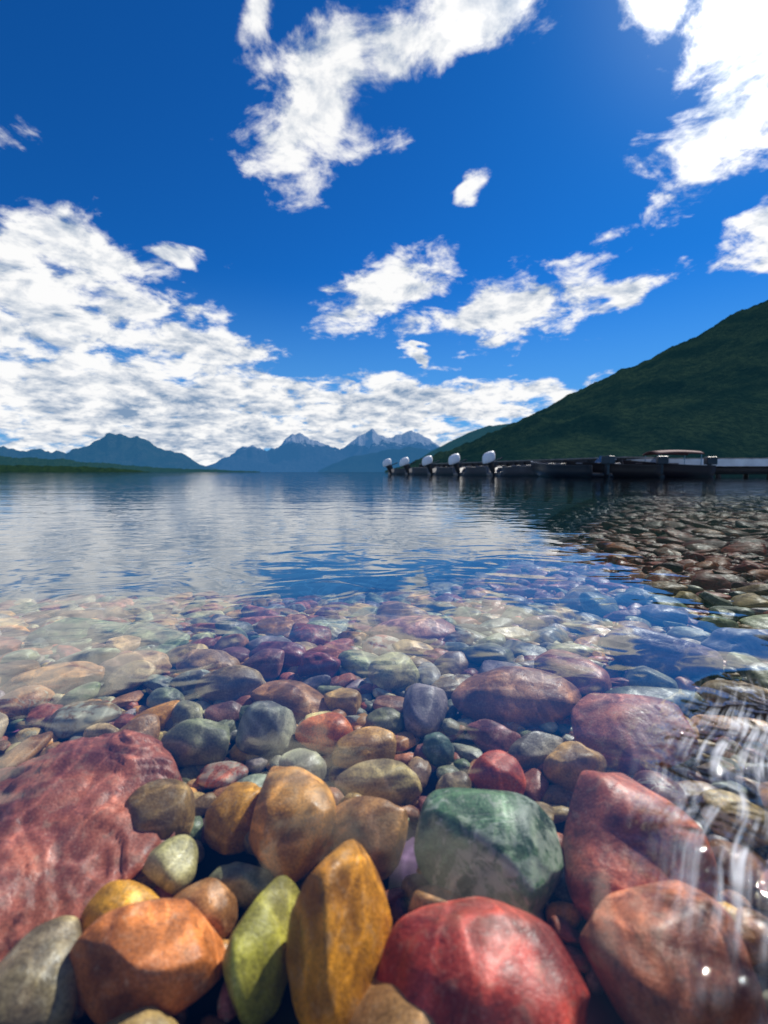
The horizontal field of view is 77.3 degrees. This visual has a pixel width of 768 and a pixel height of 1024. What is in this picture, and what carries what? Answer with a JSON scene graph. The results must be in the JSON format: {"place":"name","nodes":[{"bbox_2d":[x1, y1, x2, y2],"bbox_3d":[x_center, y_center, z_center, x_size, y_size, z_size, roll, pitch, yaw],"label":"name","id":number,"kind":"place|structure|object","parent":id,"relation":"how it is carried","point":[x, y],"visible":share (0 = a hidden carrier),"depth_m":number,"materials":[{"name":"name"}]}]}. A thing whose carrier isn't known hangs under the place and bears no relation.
{"place":"outdoors","nodes":[
{"label":"outdoors","id":0,"kind":"place"},
{"bbox_2d":[0,465,147,471],"bbox_3d":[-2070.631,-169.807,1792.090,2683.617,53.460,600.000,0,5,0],"label":"forested shore","id":1,"kind":"structure","parent":0,"point":[20,468],"depth_m":1606.53,"materials":[{"name":"green plant"}]},
{"bbox_2d":[0,433,219,469],"bbox_3d":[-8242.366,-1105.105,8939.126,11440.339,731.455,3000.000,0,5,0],"label":"distant mountain","id":2,"kind":"structure","parent":0,"point":[120,449],"depth_m":8313.61,"materials":[{"name":"blue stone"}]},
{"bbox_2d":[0,456,259,471],"bbox_3d":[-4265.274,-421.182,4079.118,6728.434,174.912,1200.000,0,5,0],"label":"forested shore","id":3,"kind":"structure","parent":0,"point":[27,461],"depth_m":3853.67,"materials":[{"name":"green plant"}]},
{"bbox_2d":[206,429,439,471],"bbox_3d":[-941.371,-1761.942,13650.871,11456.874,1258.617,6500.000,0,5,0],"label":"distant mountain","id":4,"kind":"structure","parent":0,"point":[299,452],"depth_m":12226.37,"materials":[{"name":"blue stone"}]},
{"bbox_2d":[318,446,438,471],"bbox_3d":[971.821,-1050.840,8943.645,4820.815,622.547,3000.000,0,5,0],"label":"distant mountain","id":5,"kind":"structure","parent":0,"point":[371,462],"depth_m":8402.46,"materials":[{"name":"blue stone"}]},
{"bbox_2d":[0,472,767,924],"bbox_3d":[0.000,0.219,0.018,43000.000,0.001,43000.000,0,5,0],"label":"lake water","id":6,"kind":"structure","parent":0,"point":[62,534],"depth_m":1.64,"materials":[{"name":"blue liquid"}]},
{"bbox_2d":[383,458,424,474],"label":"motorboat","id":7,"kind":"object","parent":6,"relation":"on","point":[389,467],"visible":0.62,"depth_m":40.76,"materials":[{"name":"paint"}]},
{"bbox_2d":[399,457,447,474],"bbox_3d":[3.464,-3.426,38.043,4.777,1.800,1.810,-2,5,-19],"label":"motorboat","id":8,"kind":"object","parent":6,"relation":"on","point":[404,462],"visible":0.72,"depth_m":37.15,"materials":[{"name":"paint"}]},
{"bbox_2d":[422,455,475,474],"bbox_3d":[4.894,-3.115,34.307,4.777,1.800,1.810,-2,5,-21],"label":"motorboat","id":9,"kind":"object","parent":6,"relation":"on","point":[428,463],"visible":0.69,"depth_m":33.38,"materials":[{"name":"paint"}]},
{"bbox_2d":[448,453,505,475],"bbox_3d":[6.198,-2.814,30.702,4.777,1.800,1.810,-2,5,-23],"label":"motorboat","id":10,"kind":"object","parent":6,"relation":"on","point":[458,469],"visible":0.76,"depth_m":29.75,"materials":[{"name":"paint"}]},
{"bbox_2d":[482,451,538,475],"bbox_3d":[7.572,-2.514,27.099,4.777,1.800,1.810,-2,5,-23],"label":"motorboat","id":11,"kind":"object","parent":6,"relation":"on","point":[492,468],"visible":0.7,"depth_m":26.20,"materials":[{"name":"paint"}]},
{"bbox_2d":[419,457,653,466],"bbox_3d":[8.193,-2.284,33.400,2.490,2.449,22.768,-2,5,-21],"label":"dock","id":12,"kind":"object","parent":6,"relation":"in","point":[528,462],"visible":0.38,"depth_m":29.19,"materials":[{"name":"brown wood"}]},
{"bbox_2d":[531,456,614,476],"bbox_3d":[8.450,-1.916,22.104,1.810,1.190,4.892,-2,5,-24],"label":"motorboat","id":13,"kind":"object","parent":6,"relation":"on","point":[545,469],"visible":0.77,"depth_m":20.95,"materials":[{"name":"paint"}]},
{"bbox_2d":[565,456,668,476],"bbox_3d":[10.116,-1.855,21.076,4.093,1.240,1.810,2,5,20],"label":"motorboat","id":14,"kind":"object","parent":6,"relation":"on","point":[621,470],"visible":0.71,"depth_m":20.24,"materials":[{"name":"paint"}]},
{"bbox_2d":[622,450,717,476],"bbox_3d":[12.723,-2.020,21.489,3.892,1.500,1.810,1,5,8],"label":"motorboat","id":15,"kind":"object","parent":6,"relation":"on","point":[707,468],"visible":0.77,"depth_m":20.73,"materials":[{"name":"paint"}]},
{"bbox_2d":[615,458,767,476],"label":"pier","id":16,"kind":"structure","parent":6,"relation":"in","point":[745,466],"depth_m":22.77,"materials":[{"name":"grey wood"}]},
{"bbox_2d":[0,572,767,1023],"bbox_3d":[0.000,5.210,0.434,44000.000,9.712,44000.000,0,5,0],"label":"lake bed","id":17,"kind":"object","parent":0,"point":[600,1008],"visible":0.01,"depth_m":0.47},
{"bbox_2d":[0,578,767,1023],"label":"lake stones","id":18,"kind":"object","parent":17,"relation":"on","point":[108,914],"visible":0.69,"depth_m":0.44,"materials":[{"name":"multicoloured stone"}]},
{"bbox_2d":[0,0,767,465],"label":"sky","id":19,"kind":"structure","parent":0,"point":[226,226],"materials":[{"name":"blue"}]},
{"bbox_2d":[422,424,508,457],"bbox_3d":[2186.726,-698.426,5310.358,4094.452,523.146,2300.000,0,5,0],"label":"forested hill","id":20,"kind":"structure","parent":0,"point":[465,438],"depth_m":5026.13,"materials":[{"name":"green plant"}]},
{"bbox_2d":[385,300,767,471],"bbox_3d":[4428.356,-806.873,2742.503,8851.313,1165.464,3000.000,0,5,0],"label":"forested hill","id":21,"kind":"structure","parent":0,"point":[706,392],"depth_m":1761.87,"materials":[{"name":"green plant"}]}
]}

